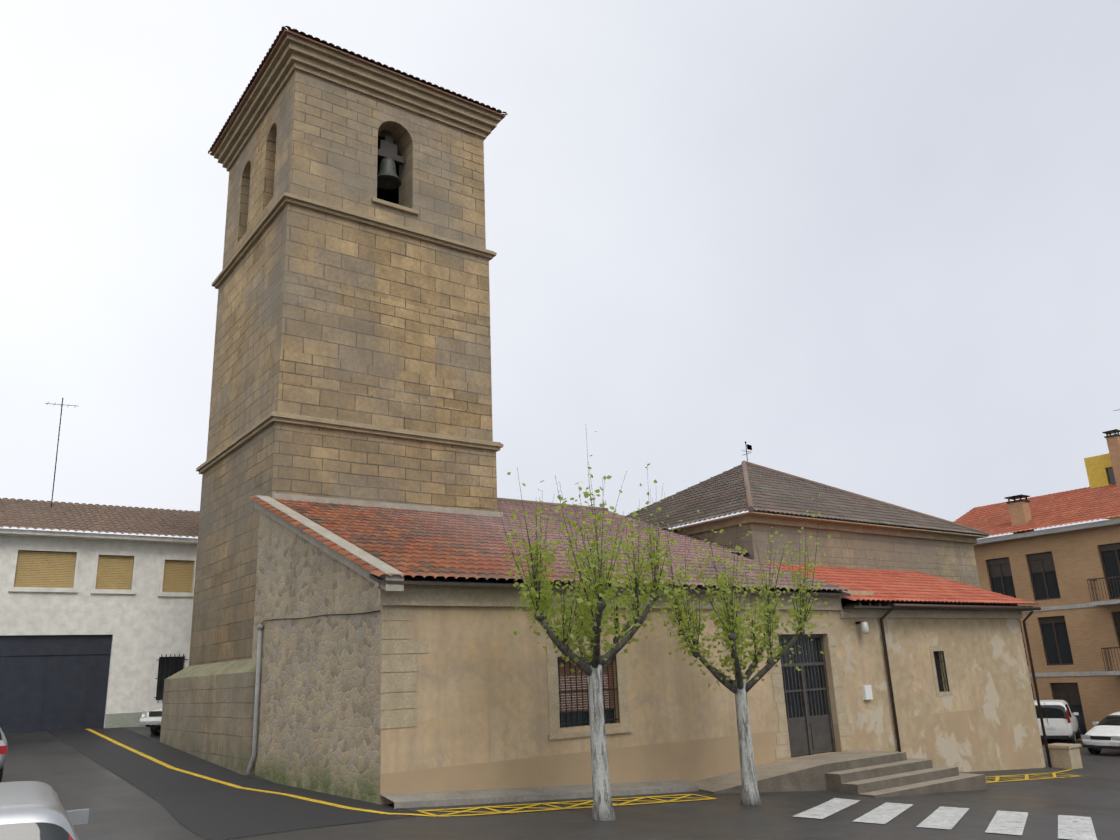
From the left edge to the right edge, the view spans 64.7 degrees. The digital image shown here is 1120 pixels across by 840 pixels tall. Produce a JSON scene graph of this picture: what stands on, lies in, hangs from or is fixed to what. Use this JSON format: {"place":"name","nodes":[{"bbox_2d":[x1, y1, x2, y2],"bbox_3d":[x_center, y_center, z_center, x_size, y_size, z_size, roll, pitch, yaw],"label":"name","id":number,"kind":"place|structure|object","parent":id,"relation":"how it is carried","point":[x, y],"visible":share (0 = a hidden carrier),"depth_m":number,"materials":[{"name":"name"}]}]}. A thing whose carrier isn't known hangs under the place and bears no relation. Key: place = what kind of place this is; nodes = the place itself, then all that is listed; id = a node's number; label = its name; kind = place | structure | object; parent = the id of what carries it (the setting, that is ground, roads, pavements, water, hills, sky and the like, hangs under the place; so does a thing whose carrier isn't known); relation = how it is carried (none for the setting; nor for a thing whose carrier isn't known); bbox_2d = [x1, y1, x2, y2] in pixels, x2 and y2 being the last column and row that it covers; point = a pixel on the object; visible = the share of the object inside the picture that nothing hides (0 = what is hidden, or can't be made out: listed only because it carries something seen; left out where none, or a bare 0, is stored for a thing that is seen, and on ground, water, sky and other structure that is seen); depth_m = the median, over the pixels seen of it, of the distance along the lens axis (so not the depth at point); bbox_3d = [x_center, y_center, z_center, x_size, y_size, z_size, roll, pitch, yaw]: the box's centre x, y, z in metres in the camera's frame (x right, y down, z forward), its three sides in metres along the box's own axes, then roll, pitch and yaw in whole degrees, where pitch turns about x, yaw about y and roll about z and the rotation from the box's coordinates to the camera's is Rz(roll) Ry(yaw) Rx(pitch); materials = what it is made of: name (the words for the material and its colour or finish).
{"place":"outdoors","nodes":[
{"label":"outdoors","id":0,"kind":"place"},
{"bbox_2d":[0,781,78,839],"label":"car","id":1,"kind":"object","parent":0,"point":[32,810],"visible":1,"depth_m":5.71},
{"bbox_2d":[252,511,382,803],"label":"stone side wall","id":2,"kind":"structure","parent":0,"point":[319,730],"depth_m":18.56,"materials":[{"name":"beige stone"}]},
{"bbox_2d":[246,624,263,774],"bbox_3d":[-7.314,6.699,21.095,0.424,3.525,0.146,-15,-21,38],"label":"grey pipe","id":3,"kind":"object","parent":2,"relation":"attached to","point":[260,627],"visible":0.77,"depth_m":20.98,"materials":[{"name":"grey metal"}]},
{"bbox_2d":[254,495,403,590],"bbox_3d":[-5.398,2.550,19.611,0.360,3.213,7.820,9,-20,-35],"label":"gable coping","id":4,"kind":"object","parent":2,"relation":"on","point":[375,562],"visible":0.79,"depth_m":18.47,"materials":[{"name":"beige stone"}]},
{"bbox_2d":[377,135,404,189],"bbox_3d":[-5.638,-8.481,28.958,0.988,1.830,0.919,-4,-16,6],"label":"bell","id":5,"kind":"object","parent":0,"point":[388,178],"visible":0.92,"depth_m":28.88,"materials":[{"name":"grey metal"}]},
{"bbox_2d":[497,498,608,510],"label":"roof ridge","id":6,"kind":"structure","parent":0,"point":[543,503],"depth_m":32.70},
{"bbox_2d":[0,0,1119,538],"label":"sky","id":7,"kind":"structure","parent":0,"point":[870,247],"materials":[{"name":"white"}]},
{"bbox_2d":[1,727,1119,839],"bbox_3d":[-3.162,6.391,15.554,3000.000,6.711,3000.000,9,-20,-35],"label":"ground","id":8,"kind":"structure","parent":0,"point":[120,808],"depth_m":15.94,"materials":[{"name":"grey asphalt"}]},
{"bbox_2d":[0,728,7,768],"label":"car body","id":9,"kind":"object","parent":8,"relation":"on","point":[3,741],"visible":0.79,"depth_m":18.27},
{"bbox_2d":[0,745,7,781],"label":"car","id":10,"kind":"object","parent":8,"relation":"on","point":[3,749],"visible":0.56,"depth_m":18.21,"materials":[{"name":"red"}]},
{"bbox_2d":[66,808,88,824],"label":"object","id":11,"kind":"object","parent":8,"relation":"on","point":[78,816],"visible":0.69,"depth_m":8.07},
{"bbox_2d":[0,535,196,727],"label":"house walls","id":12,"kind":"structure","parent":8,"relation":"on","point":[145,626],"depth_m":31.87,"materials":[{"name":"white paint"}]},
{"bbox_2d":[0,547,195,733],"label":"house openings","id":13,"kind":"object","parent":12,"relation":"in","point":[53,682],"visible":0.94,"depth_m":30.92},
{"bbox_2d":[0,528,197,543],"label":"house eave","id":14,"kind":"object","parent":12,"relation":"attached to","point":[60,534],"depth_m":31.90,"materials":[{"name":"white paint"}]},
{"bbox_2d":[0,498,199,537],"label":"house roof","id":15,"kind":"structure","parent":12,"relation":"on","point":[36,514],"depth_m":34.15,"materials":[{"name":"brown tile"}]},
{"bbox_2d":[45,398,75,506],"bbox_3d":[-20.010,1.399,35.085,1.200,4.796,0.545,9,-20,-35],"label":"antenna","id":16,"kind":"object","parent":15,"relation":"on","point":[57,445],"visible":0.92,"depth_m":35.23,"materials":[{"name":"grey metal"}]},
{"bbox_2d":[136,711,161,733],"bbox_3d":[-12.319,10.209,30.497,1.840,1.116,4.400,-8,-17,17],"label":"car","id":17,"kind":"object","parent":8,"relation":"on","point":[154,714],"visible":0.06,"depth_m":28.65,"materials":[{"name":"white metal"}]},
{"bbox_2d":[140,708,161,727],"bbox_3d":[-12.331,9.947,30.572,1.609,1.109,4.295,-8,-17,17],"label":"parked car","id":18,"kind":"object","parent":8,"relation":"on","point":[155,718],"visible":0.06,"depth_m":28.65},
{"bbox_2d":[160,672,255,774],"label":"tower plinth","id":19,"kind":"structure","parent":8,"relation":"on","point":[209,718],"depth_m":22.97,"materials":[{"name":"beige stone"}]},
{"bbox_2d":[166,659,255,678],"bbox_3d":[-6.638,7.417,26.742,8.100,0.360,8.100,9,-20,-35],"label":"wall coping","id":20,"kind":"object","parent":19,"relation":"on","point":[236,666],"visible":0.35,"depth_m":24.11,"materials":[{"name":"beige stone"}]},
{"bbox_2d":[47,727,431,839],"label":"asphalt patch","id":21,"kind":"object","parent":8,"relation":"on","point":[207,809],"visible":0.88,"depth_m":17.58,"materials":[{"name":"grey asphalt"}]},
{"bbox_2d":[189,69,496,665],"bbox_3d":[-7.002,-0.937,29.146,7.000,17.800,7.000,9,-20,-35],"label":"tower shaft","id":22,"kind":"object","parent":8,"relation":"on","point":[323,315],"visible":0.79,"depth_m":26.83,"materials":[{"name":"beige stone"}]},
{"bbox_2d":[208,26,285,153],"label":"tower roof","id":23,"kind":"structure","parent":22,"relation":"on","point":[283,28],"depth_m":29.14,"materials":[{"name":"tile"}]},
{"bbox_2d":[196,34,502,473],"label":"tower mouldings","id":24,"kind":"object","parent":22,"relation":"attached to","point":[291,55],"visible":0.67,"depth_m":28.05,"materials":[{"name":"beige stone"}]},
{"bbox_2d":[210,29,504,155],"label":"tower roof","id":25,"kind":"structure","parent":22,"relation":"attached to","point":[259,76],"depth_m":28.77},
{"bbox_2d":[272,493,502,516],"bbox_3d":[-4.657,2.495,25.185,7.100,0.210,0.158,9,-20,-35],"label":"roof flashing","id":26,"kind":"object","parent":22,"relation":"attached to","point":[277,496],"visible":0.64,"depth_m":24.86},
{"bbox_2d":[377,136,398,204],"bbox_3d":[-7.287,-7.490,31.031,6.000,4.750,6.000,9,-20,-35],"label":"belfry opening","id":27,"kind":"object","parent":22,"relation":"on","point":[392,196],"depth_m":34.10,"materials":[{"name":"black"}]},
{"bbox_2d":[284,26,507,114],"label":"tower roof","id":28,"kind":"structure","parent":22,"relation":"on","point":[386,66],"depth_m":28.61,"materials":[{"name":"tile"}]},
{"bbox_2d":[382,780,698,808],"bbox_3d":[-0.076,7.336,17.268,7.200,0.746,0.550,9,-20,-35],"label":"church apron","id":29,"kind":"object","parent":8,"relation":"on","point":[436,799],"visible":0.79,"depth_m":16.75,"materials":[{"name":"grey concrete"}]},
{"bbox_2d":[86,729,1078,816],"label":"yellow markings","id":30,"kind":"object","parent":8,"relation":"on","point":[352,808],"visible":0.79,"depth_m":16.99,"materials":[{"name":"yellow paint"}]},
{"bbox_2d":[559,676,608,709],"bbox_3d":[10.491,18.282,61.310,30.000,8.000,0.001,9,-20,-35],"label":"window panes","id":31,"kind":"structure","parent":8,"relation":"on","point":[579,693],"depth_m":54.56,"materials":[{"name":"grey glass"}]},
{"bbox_2d":[495,431,677,820],"bbox_3d":[0.748,3.584,15.816,3.928,6.644,3.814,9,-20,-35],"label":"tree","id":32,"kind":"object","parent":8,"relation":"on","point":[545,606],"depth_m":15.36,"materials":[{"name":"green plant"}]},
{"bbox_2d":[261,603,1051,766],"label":"brown pipes","id":33,"kind":"object","parent":8,"relation":"on","point":[934,606],"visible":0.85,"depth_m":26.22,"materials":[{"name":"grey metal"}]},
{"bbox_2d":[645,493,852,805],"bbox_3d":[3.646,4.416,18.081,3.524,6.527,3.966,9,-20,-35],"label":"tree","id":34,"kind":"object","parent":8,"relation":"on","point":[738,619],"depth_m":17.86,"materials":[{"name":"green plant"}]},
{"bbox_2d":[557,523,980,674],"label":"chancel walls","id":35,"kind":"structure","parent":8,"relation":"on","point":[951,561],"depth_m":31.47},
{"bbox_2d":[626,464,746,529],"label":"roof","id":36,"kind":"structure","parent":35,"relation":"on","point":[721,494],"depth_m":33.48,"materials":[{"name":"tile"}]},
{"bbox_2d":[668,512,986,543],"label":"cornice","id":37,"kind":"structure","parent":35,"relation":"attached to","point":[770,519],"depth_m":30.62,"materials":[{"name":"beige stone"}]},
{"bbox_2d":[746,464,985,534],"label":"roof","id":38,"kind":"structure","parent":35,"relation":"attached to","point":[771,491],"depth_m":33.78,"materials":[{"name":"tile"}]},
{"bbox_2d":[741,461,988,536],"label":"chancel hips","id":39,"kind":"object","parent":38,"relation":"on","point":[750,507],"visible":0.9,"depth_m":36.68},
{"bbox_2d":[753,510,982,535],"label":"cornice","id":40,"kind":"structure","parent":35,"relation":"on","point":[859,522],"depth_m":38.79,"materials":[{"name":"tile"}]},
{"bbox_2d":[742,441,751,461],"bbox_3d":[8.085,1.485,38.159,0.436,1.170,0.524,-6,-16,13],"label":"weather vane","id":41,"kind":"object","parent":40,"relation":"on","point":[748,447],"visible":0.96,"depth_m":38.28,"materials":[{"name":"grey metal"}]},
{"bbox_2d":[691,750,986,797],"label":"church steps","id":42,"kind":"structure","parent":8,"relation":"on","point":[873,774],"depth_m":20.41,"materials":[{"name":"grey concrete"}]},
{"bbox_2d":[793,798,1096,839],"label":"white markings","id":43,"kind":"object","parent":8,"relation":"on","point":[1013,823],"visible":1,"depth_m":15.95,"materials":[{"name":"white paint"}]},
{"bbox_2d":[973,525,1119,740],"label":"apartment walls","id":44,"kind":"structure","parent":8,"relation":"on","point":[1091,631],"depth_m":40.24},
{"bbox_2d":[973,518,1119,734],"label":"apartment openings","id":45,"kind":"object","parent":44,"relation":"in","point":[1054,632],"visible":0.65,"depth_m":40.79,"materials":[{"name":"black glass"}]},
{"bbox_2d":[1004,429,1119,533],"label":"chimney","id":46,"kind":"object","parent":44,"relation":"on","point":[1103,470],"visible":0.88,"depth_m":44.44,"materials":[{"name":"brick"}]},
{"bbox_2d":[1034,700,1078,736],"bbox_3d":[21.796,13.161,39.102,1.709,1.538,4.136,-13,-19,32],"label":"van body","id":47,"kind":"object","parent":8,"relation":"on","point":[1055,712],"visible":0.54,"depth_m":37.45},
{"bbox_2d":[1040,703,1080,743],"bbox_3d":[21.802,13.316,39.058,1.940,1.745,4.164,-13,-19,32],"label":"van","id":48,"kind":"object","parent":8,"relation":"on","point":[1074,736],"visible":0.19,"depth_m":37.25,"materials":[{"name":"white metal"}]},
{"bbox_2d":[1044,743,1082,768],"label":"stone block","id":49,"kind":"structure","parent":8,"relation":"on","point":[1065,755],"depth_m":28.35,"materials":[{"name":"stone"}]},
{"bbox_2d":[1081,722,1119,753],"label":"car","id":50,"kind":"object","parent":8,"relation":"on","point":[1096,747],"visible":0.67,"depth_m":32.08,"materials":[{"name":"white metal"}]},
{"bbox_2d":[1082,712,1119,745],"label":"car","id":51,"kind":"object","parent":8,"relation":"on","point":[1108,725],"visible":0.73,"depth_m":32.49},
{"bbox_2d":[380,590,1045,803],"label":"church wall","id":52,"kind":"structure","parent":0,"point":[482,708],"depth_m":20.01,"materials":[{"name":"beige paint"}]},
{"bbox_2d":[379,605,428,728],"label":"corner quoins","id":53,"kind":"object","parent":52,"relation":"attached to","point":[398,682],"visible":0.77,"depth_m":16.27,"materials":[{"name":"beige stone"}]},
{"bbox_2d":[249,496,850,590],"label":"church roof","id":54,"kind":"structure","parent":52,"relation":"on","point":[420,543],"depth_m":22.41,"materials":[{"name":"red tile"}]},
{"bbox_2d":[546,641,632,739],"bbox_3d":[0.570,5.684,18.732,2.200,1.900,0.240,9,-20,-35],"label":"church window","id":55,"kind":"structure","parent":52,"relation":"in","point":[560,717],"depth_m":18.59,"materials":[{"name":"beige stone"}]},
{"bbox_2d":[375,583,1021,617],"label":"eave cornice","id":56,"kind":"structure","parent":52,"relation":"attached to","point":[441,595],"depth_m":18.81,"materials":[{"name":"beige stone"}]},
{"bbox_2d":[369,574,1033,610],"bbox_3d":[6.219,4.631,23.055,23.880,0.540,0.560,9,-20,-35],"label":"church eave board","id":57,"kind":"object","parent":52,"relation":"attached to","point":[499,582],"visible":0.4,"depth_m":20.75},
{"bbox_2d":[768,621,852,758],"bbox_3d":[6.339,6.907,22.880,3.086,3.322,0.297,9,-20,-35],"label":"church door","id":58,"kind":"structure","parent":52,"relation":"in","point":[808,711],"depth_m":22.97,"materials":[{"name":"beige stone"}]},
{"bbox_2d":[855,621,869,633],"bbox_3d":[8.373,5.732,24.422,0.240,0.340,0.337,9,-20,-35],"label":"wall lamp","id":59,"kind":"object","parent":52,"relation":"attached to","point":[864,627],"visible":1,"depth_m":24.32,"materials":[{"name":"grey metal"}]},
{"bbox_2d":[861,685,872,699],"bbox_3d":[8.350,7.405,24.023,0.300,0.370,0.097,9,-20,-35],"label":"meter box","id":60,"kind":"object","parent":52,"relation":"attached to","point":[867,692],"visible":1,"depth_m":23.96,"materials":[{"name":"white plastic"}]},
{"bbox_2d":[766,563,1038,604],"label":"roof","id":61,"kind":"structure","parent":52,"relation":"on","point":[897,585],"depth_m":28.53,"materials":[{"name":"tile"}]},
{"bbox_2d":[929,645,952,696],"bbox_3d":[11.320,7.513,26.477,0.870,1.450,0.232,9,-20,-35],"label":"narrow window","id":62,"kind":"structure","parent":52,"relation":"in","point":[936,668],"depth_m":26.48,"materials":[{"name":"stone"}]},
{"bbox_2d":[954,483,1119,536],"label":"tiled roof","id":63,"kind":"structure","parent":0,"point":[1086,504],"depth_m":43.95,"materials":[{"name":"red tile"}]}
]}

